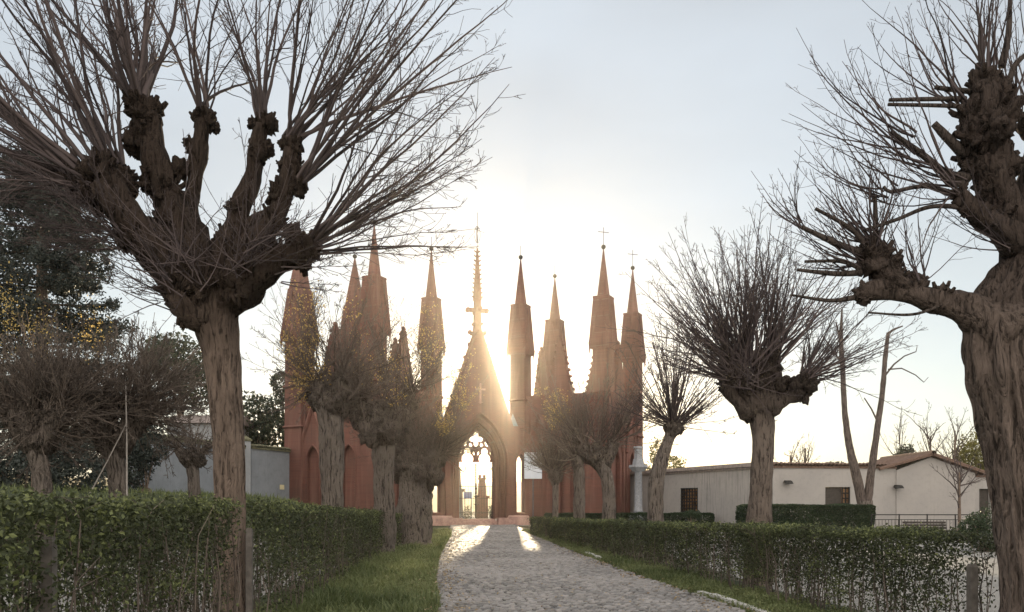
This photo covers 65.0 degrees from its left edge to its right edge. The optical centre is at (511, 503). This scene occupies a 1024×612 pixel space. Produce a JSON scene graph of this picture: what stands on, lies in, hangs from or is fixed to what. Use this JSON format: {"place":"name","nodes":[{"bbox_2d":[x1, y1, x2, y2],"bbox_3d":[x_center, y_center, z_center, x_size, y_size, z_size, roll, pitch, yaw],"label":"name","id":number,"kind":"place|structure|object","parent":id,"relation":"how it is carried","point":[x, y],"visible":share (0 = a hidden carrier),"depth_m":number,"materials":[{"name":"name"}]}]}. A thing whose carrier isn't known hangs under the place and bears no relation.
{"place":"outdoors","nodes":[
{"label":"outdoors","id":0,"kind":"place"},
{"bbox_2d":[1,539,359,611],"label":"garden path","id":1,"kind":"structure","parent":0,"point":[64,602],"depth_m":14.10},
{"bbox_2d":[0,480,371,609],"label":"grass bank","id":2,"kind":"structure","parent":0,"point":[58,492],"depth_m":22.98,"materials":[{"name":"green plant"}]},
{"bbox_2d":[0,261,111,494],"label":"golden shrub","id":3,"kind":"object","parent":2,"relation":"on","point":[29,330],"visible":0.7,"depth_m":19.00,"materials":[{"name":"yellow plant"}]},
{"bbox_2d":[0,436,135,491],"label":"evergreen shrub","id":4,"kind":"object","parent":2,"relation":"on","point":[62,473],"visible":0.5,"depth_m":26.22,"materials":[{"name":"green plant"}]},
{"bbox_2d":[0,144,145,470],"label":"conifer","id":5,"kind":"object","parent":2,"relation":"on","point":[62,279],"visible":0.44,"depth_m":32.41,"materials":[{"name":"green plant"}]},
{"bbox_2d":[0,312,154,539],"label":"pollarded tree","id":6,"kind":"object","parent":2,"relation":"on","point":[36,419],"visible":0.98,"depth_m":15.82,"materials":[{"name":"brown plant"}]},
{"bbox_2d":[8,311,212,555],"bbox_3d":[-8.168,-1.481,16.935,4.170,5.239,3.799,0,0,-38],"label":"pollarded tree","id":7,"kind":"object","parent":2,"relation":"on","point":[143,390],"visible":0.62,"depth_m":16.81,"materials":[{"name":"brown plant"}]},
{"bbox_2d":[125,385,127,495],"bbox_3d":[-7.868,-1.221,16.400,0.049,2.442,0.036,0,0,0],"label":"garden pole","id":8,"kind":"object","parent":2,"relation":"on","point":[126,444],"visible":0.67,"depth_m":16.39,"materials":[{"name":"grey metal"}]},
{"bbox_2d":[88,423,126,495],"bbox_3d":[-8.242,-0.817,16.300,0.876,1.646,0.028,0,0,0],"label":"garden pole","id":9,"kind":"object","parent":8,"relation":"attached to","point":[108,457],"visible":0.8,"depth_m":16.29,"materials":[{"name":"grey metal"}]},
{"bbox_2d":[105,425,173,492],"bbox_3d":[-15.792,-1.877,34.006,2.902,3.554,2.405,0,0,0],"label":"evergreen shrub","id":10,"kind":"object","parent":2,"relation":"on","point":[139,459],"visible":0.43,"depth_m":33.73,"materials":[{"name":"green plant"}]},
{"bbox_2d":[152,413,212,553],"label":"pollarded tree","id":11,"kind":"object","parent":2,"relation":"on","point":[190,463],"visible":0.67,"depth_m":19.89,"materials":[{"name":"brown plant"}]},
{"bbox_2d":[128,433,245,492],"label":"garden wall","id":12,"kind":"structure","parent":2,"relation":"on","point":[179,480],"depth_m":44.82,"materials":[{"name":"grey paint"}]},
{"bbox_2d":[245,436,251,493],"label":"wall pier","id":13,"kind":"structure","parent":2,"relation":"on","point":[248,440],"depth_m":51.47,"materials":[{"name":"grey paint"}]},
{"bbox_2d":[251,444,290,499],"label":"garden wall","id":14,"kind":"structure","parent":2,"relation":"on","point":[269,470],"depth_m":53.63,"materials":[{"name":"grey paint"}]},
{"bbox_2d":[13,477,520,510],"bbox_3d":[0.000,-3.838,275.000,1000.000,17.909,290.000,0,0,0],"label":"hill","id":15,"kind":"structure","parent":0,"point":[469,487],"depth_m":237.23,"materials":[{"name":"green plant"}]},
{"bbox_2d":[253,526,452,611],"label":"verge strip","id":16,"kind":"object","parent":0,"point":[438,527],"visible":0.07,"depth_m":14.96,"materials":[{"name":"green plant"}]},
{"bbox_2d":[40,536,56,611],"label":"concrete post","id":17,"kind":"object","parent":16,"relation":"on","point":[49,552],"visible":0.79,"depth_m":4.59,"materials":[{"name":"grey concrete"}]},
{"bbox_2d":[0,487,247,611],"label":"hedge","id":18,"kind":"object","parent":16,"relation":"on","point":[53,512],"visible":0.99,"depth_m":5.70,"materials":[{"name":"green plant"}]},
{"bbox_2d":[246,528,252,611],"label":"concrete post","id":19,"kind":"object","parent":16,"relation":"on","point":[249,572],"visible":1,"depth_m":9.19,"materials":[{"name":"grey concrete"}]},
{"bbox_2d":[0,0,523,611],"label":"pollarded tree","id":20,"kind":"object","parent":16,"relation":"on","point":[224,278],"visible":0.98,"depth_m":9.08,"materials":[{"name":"brown plant"}]},
{"bbox_2d":[207,496,389,611],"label":"hedge","id":21,"kind":"object","parent":16,"relation":"on","point":[352,533],"visible":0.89,"depth_m":12.57,"materials":[{"name":"green plant"}]},
{"bbox_2d":[241,262,434,564],"bbox_3d":[-4.930,-2.264,20.943,4.918,7.829,4.213,0,0,-22],"label":"pollarded tree","id":22,"kind":"object","parent":16,"relation":"on","point":[336,397],"visible":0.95,"depth_m":20.76,"materials":[{"name":"brown plant"}]},
{"bbox_2d":[285,279,469,551],"bbox_3d":[-4.186,-2.471,25.074,5.716,8.258,4.570,0,0,0],"label":"pollarded tree","id":23,"kind":"object","parent":16,"relation":"on","point":[382,437],"visible":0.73,"depth_m":24.76,"materials":[{"name":"brown plant"}]},
{"bbox_2d":[395,512,404,545],"bbox_3d":[-4.475,0.923,34.093,1.300,1.377,12.243,0,0,0],"label":"hedge","id":24,"kind":"object","parent":16,"relation":"on","point":[397,517],"visible":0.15,"depth_m":28.68,"materials":[{"name":"green plant"}]},
{"bbox_2d":[345,289,496,545],"bbox_3d":[-2.979,-3.089,29.992,5.614,9.479,4.815,0,0,34],"label":"pollarded tree","id":25,"kind":"object","parent":16,"relation":"on","point":[419,474],"visible":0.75,"depth_m":29.54,"materials":[{"name":"brown plant"}]},
{"bbox_2d":[466,515,528,525],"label":"forecourt","id":26,"kind":"structure","parent":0,"point":[489,518],"depth_m":86.31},
{"bbox_2d":[459,467,464,518],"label":"stone pier","id":27,"kind":"structure","parent":26,"relation":"on","point":[462,490],"depth_m":67.78,"materials":[{"name":"grey stone"}]},
{"bbox_2d":[280,212,645,525],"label":"gatehouse","id":28,"kind":"object","parent":26,"relation":"on","point":[501,421],"visible":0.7,"depth_m":59.26,"materials":[{"name":"red brick"}]},
{"bbox_2d":[463,504,471,518],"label":"rounded bush","id":29,"kind":"object","parent":26,"relation":"on","point":[467,513],"visible":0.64,"depth_m":69.86,"materials":[{"name":"green plant"}]},
{"bbox_2d":[464,492,471,518],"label":"notice board","id":30,"kind":"object","parent":26,"relation":"on","point":[468,495],"visible":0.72,"depth_m":71.98,"materials":[{"name":"metal"}]},
{"bbox_2d":[476,475,488,518],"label":"brick monument","id":31,"kind":"object","parent":26,"relation":"on","point":[482,482],"visible":0.88,"depth_m":77.62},
{"bbox_2d":[0,0,1023,482],"label":"sky","id":32,"kind":"structure","parent":0,"point":[632,117],"materials":[{"name":"white"}]},
{"bbox_2d":[431,524,745,611],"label":"cobbled path","id":33,"kind":"structure","parent":0,"point":[555,579],"depth_m":15.97,"materials":[{"name":"grey stone"}]},
{"bbox_2d":[419,532,759,611],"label":"fallen leaves","id":34,"kind":"object","parent":33,"relation":"on","point":[538,582],"visible":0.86,"depth_m":16.51,"materials":[{"name":"brown plant"}]},
{"bbox_2d":[433,510,991,589],"bbox_3d":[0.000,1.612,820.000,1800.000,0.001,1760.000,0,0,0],"label":"ground","id":35,"kind":"structure","parent":0,"point":[525,527],"depth_m":23.58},
{"bbox_2d":[139,329,208,416],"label":"evergreen tree","id":36,"kind":"object","parent":35,"relation":"on","point":[182,349],"visible":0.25,"depth_m":59.21,"materials":[{"name":"green plant"}]},
{"bbox_2d":[167,415,253,439],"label":"outbuilding","id":37,"kind":"structure","parent":35,"relation":"on","point":[196,419],"depth_m":58.00,"materials":[{"name":"grey paint"}]},
{"bbox_2d":[242,390,284,446],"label":"evergreen tree","id":38,"kind":"object","parent":35,"relation":"on","point":[263,424],"visible":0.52,"depth_m":61.23,"materials":[{"name":"green plant"}]},
{"bbox_2d":[269,366,284,440],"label":"evergreen tree","id":39,"kind":"object","parent":35,"relation":"on","point":[278,399],"visible":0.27,"depth_m":63.51,"materials":[{"name":"green plant"}]},
{"bbox_2d":[524,452,541,516],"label":"sign board","id":40,"kind":"object","parent":35,"relation":"on","point":[530,474],"visible":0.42,"depth_m":54.98,"materials":[{"name":"metal"}]},
{"bbox_2d":[511,388,593,516],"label":"pollarded tree","id":41,"kind":"object","parent":35,"relation":"on","point":[555,477],"visible":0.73,"depth_m":37.83,"materials":[{"name":"brown plant"}]},
{"bbox_2d":[518,357,687,549],"bbox_3d":[3.208,-1.673,27.970,6.112,6.645,2.976,0,0,4],"label":"pollarded tree","id":42,"kind":"object","parent":35,"relation":"on","point":[598,456],"visible":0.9,"depth_m":27.83,"materials":[{"name":"brown plant"}]},
{"bbox_2d":[544,512,714,525],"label":"box hedge","id":43,"kind":"object","parent":35,"relation":"on","point":[636,516],"visible":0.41,"depth_m":51.68,"materials":[{"name":"green plant"}]},
{"bbox_2d":[628,446,647,519],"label":"stone column","id":44,"kind":"structure","parent":35,"relation":"on","point":[638,467],"depth_m":53.78,"materials":[{"name":"grey stone"}]},
{"bbox_2d":[644,436,686,469],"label":"garden bush","id":45,"kind":"object","parent":35,"relation":"on","point":[676,464],"visible":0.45,"depth_m":73.79,"materials":[{"name":"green plant"}]},
{"bbox_2d":[604,312,737,557],"bbox_3d":[4.909,-2.106,23.869,4.329,7.512,4.168,0,0,0],"label":"pollarded tree","id":46,"kind":"object","parent":35,"relation":"on","point":[674,426],"visible":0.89,"depth_m":23.80,"materials":[{"name":"brown plant"}]},
{"bbox_2d":[682,509,701,521],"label":"rounded bush","id":47,"kind":"object","parent":35,"relation":"on","point":[691,515],"visible":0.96,"depth_m":50.84,"materials":[{"name":"green plant"}]},
{"bbox_2d":[630,462,775,524],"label":"building","id":48,"kind":"structure","parent":35,"relation":"on","point":[721,492],"depth_m":53.70,"materials":[{"name":"white paint"}]},
{"bbox_2d":[681,488,697,511],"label":"window","id":49,"kind":"structure","parent":48,"relation":"in","point":[689,496],"depth_m":55.58,"materials":[{"name":"orange glass"}]},
{"bbox_2d":[774,434,805,462],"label":"bare tree","id":50,"kind":"object","parent":35,"relation":"on","point":[791,457],"visible":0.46,"depth_m":64.11,"materials":[{"name":"brown plant"}]},
{"bbox_2d":[784,434,819,462],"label":"bare tree","id":51,"kind":"object","parent":35,"relation":"on","point":[804,450],"visible":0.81,"depth_m":61.87,"materials":[{"name":"brown plant"}]},
{"bbox_2d":[772,462,896,527],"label":"building","id":52,"kind":"structure","parent":35,"relation":"on","point":[816,483],"depth_m":48.27,"materials":[{"name":"paint"}]},
{"bbox_2d":[783,480,793,483],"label":"wall lamp","id":53,"kind":"object","parent":52,"relation":"attached to","point":[787,482],"visible":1,"depth_m":47.49,"materials":[{"name":"metal"}]},
{"bbox_2d":[841,487,849,503],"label":"window","id":54,"kind":"structure","parent":52,"relation":"in","point":[845,491],"depth_m":48.48,"materials":[{"name":"orange glass"}]},
{"bbox_2d":[821,309,927,525],"bbox_3d":[17.141,-4.007,37.993,5.104,10.411,0.753,0,0,0],"label":"dead tree","id":55,"kind":"object","parent":35,"relation":"on","point":[863,496],"visible":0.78,"depth_m":37.89,"materials":[{"name":"brown plant"}]},
{"bbox_2d":[880,406,916,454],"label":"bare tree","id":56,"kind":"object","parent":35,"relation":"on","point":[899,431],"visible":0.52,"depth_m":63.01,"materials":[{"name":"brown plant"}]},
{"bbox_2d":[893,443,915,454],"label":"garden bush","id":57,"kind":"object","parent":35,"relation":"on","point":[904,449],"visible":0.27,"depth_m":61.89,"materials":[{"name":"green plant"}]},
{"bbox_2d":[895,400,952,453],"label":"bare tree","id":58,"kind":"object","parent":35,"relation":"on","point":[928,436],"visible":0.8,"depth_m":60.03,"materials":[{"name":"brown plant"}]},
{"bbox_2d":[919,406,978,461],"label":"bare tree","id":59,"kind":"object","parent":35,"relation":"on","point":[954,441],"visible":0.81,"depth_m":59.94,"materials":[{"name":"brown plant"}]},
{"bbox_2d":[951,431,984,469],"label":"garden bush","id":60,"kind":"object","parent":35,"relation":"on","point":[978,456],"visible":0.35,"depth_m":59.63,"materials":[{"name":"green plant"}]},
{"bbox_2d":[974,472,991,529],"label":"boundary wall","id":61,"kind":"structure","parent":35,"relation":"on","point":[982,497],"depth_m":48.85,"materials":[{"name":"paint"}]},
{"bbox_2d":[979,489,987,529],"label":"door","id":62,"kind":"structure","parent":61,"relation":"in","point":[983,493],"depth_m":49.06,"materials":[{"name":"brown wood"}]},
{"bbox_2d":[586,545,864,611],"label":"verge strip","id":63,"kind":"object","parent":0,"point":[737,582],"visible":0.12,"depth_m":14.30,"materials":[{"name":"green plant"}]},
{"bbox_2d":[527,516,600,546],"bbox_3d":[1.976,1.054,34.245,1.182,1.126,13.736,0,0,-7],"label":"hedge","id":64,"kind":"object","parent":63,"relation":"on","point":[556,528],"visible":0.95,"depth_m":31.51,"materials":[{"name":"green plant"}]},
{"bbox_2d":[519,380,629,541],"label":"pollarded tree","id":65,"kind":"object","parent":63,"relation":"on","point":[577,464],"visible":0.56,"depth_m":32.81,"materials":[{"name":"brown plant"}]},
{"bbox_2d":[585,517,740,581],"bbox_3d":[3.491,0.967,21.463,1.172,1.278,11.253,0,0,-7],"label":"hedge","id":66,"kind":"object","parent":63,"relation":"on","point":[615,532],"visible":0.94,"depth_m":19.25,"materials":[{"name":"green plant"}]},
{"bbox_2d":[521,528,869,611],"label":"verge grass","id":67,"kind":"structure","parent":63,"relation":"on","point":[696,582],"depth_m":15.18,"materials":[{"name":"green plant"}]},
{"bbox_2d":[697,591,766,611],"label":"kerb","id":68,"kind":"structure","parent":63,"relation":"on","point":[734,600],"depth_m":12.58,"materials":[{"name":"stone"}]},
{"bbox_2d":[704,520,998,611],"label":"hedge","id":69,"kind":"object","parent":63,"relation":"on","point":[768,534],"visible":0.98,"depth_m":10.89,"materials":[{"name":"green plant"}]},
{"bbox_2d":[966,564,977,611],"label":"concrete post","id":70,"kind":"object","parent":63,"relation":"on","point":[971,587],"visible":1,"depth_m":8.88,"materials":[{"name":"grey concrete"}]},
{"bbox_2d":[597,531,999,611],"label":"gravel yard","id":71,"kind":"structure","parent":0,"point":[996,602],"depth_m":16.15,"materials":[{"name":"grey gravel"}]},
{"bbox_2d":[596,197,927,585],"bbox_3d":[4.893,-2.131,16.311,6.375,7.562,3.734,0,0,0],"label":"pollarded tree","id":72,"kind":"object","parent":71,"relation":"on","point":[762,396],"visible":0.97,"depth_m":15.83,"materials":[{"name":"brown plant"}]},
{"bbox_2d":[735,503,875,537],"bbox_3d":[13.821,0.809,37.993,6.309,1.663,1.398,0,0,0],"label":"box hedge","id":73,"kind":"object","parent":71,"relation":"on","point":[784,513],"visible":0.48,"depth_m":37.43,"materials":[{"name":"green plant"}]},
{"bbox_2d":[751,0,1023,611],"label":"pollarded tree","id":74,"kind":"object","parent":71,"relation":"on","point":[986,316],"visible":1,"depth_m":8.21,"materials":[{"name":"brown plant"}]},
{"bbox_2d":[902,521,945,540],"bbox_3d":[17.595,1.179,34.105,1.800,0.853,0.599,0,0,3],"label":"bench","id":75,"kind":"object","parent":71,"relation":"on","point":[928,523],"visible":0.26,"depth_m":34.31,"materials":[{"name":"grey wood"}]},
{"bbox_2d":[871,514,983,530],"bbox_3d":[18.600,1.035,36.000,4.908,1.130,0.056,0,0,4],"label":"railing","id":76,"kind":"object","parent":71,"relation":"on","point":[927,519],"visible":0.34,"depth_m":36.02,"materials":[{"name":"metal"}]},
{"bbox_2d":[931,445,984,540],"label":"bare tree","id":77,"kind":"object","parent":71,"relation":"on","point":[959,477],"visible":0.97,"depth_m":32.98,"materials":[{"name":"brown plant"}]},
{"bbox_2d":[956,501,995,551],"bbox_3d":[15.860,0.906,27.087,1.722,1.987,1.830,0,0,24],"label":"laurel shrub","id":78,"kind":"object","parent":71,"relation":"on","point":[974,522],"visible":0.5,"depth_m":26.79,"materials":[{"name":"green plant"}]},
{"bbox_2d":[868,450,984,529],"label":"gabled house","id":79,"kind":"structure","parent":0,"point":[926,489],"depth_m":48.75,"materials":[{"name":"paint"}]}
]}

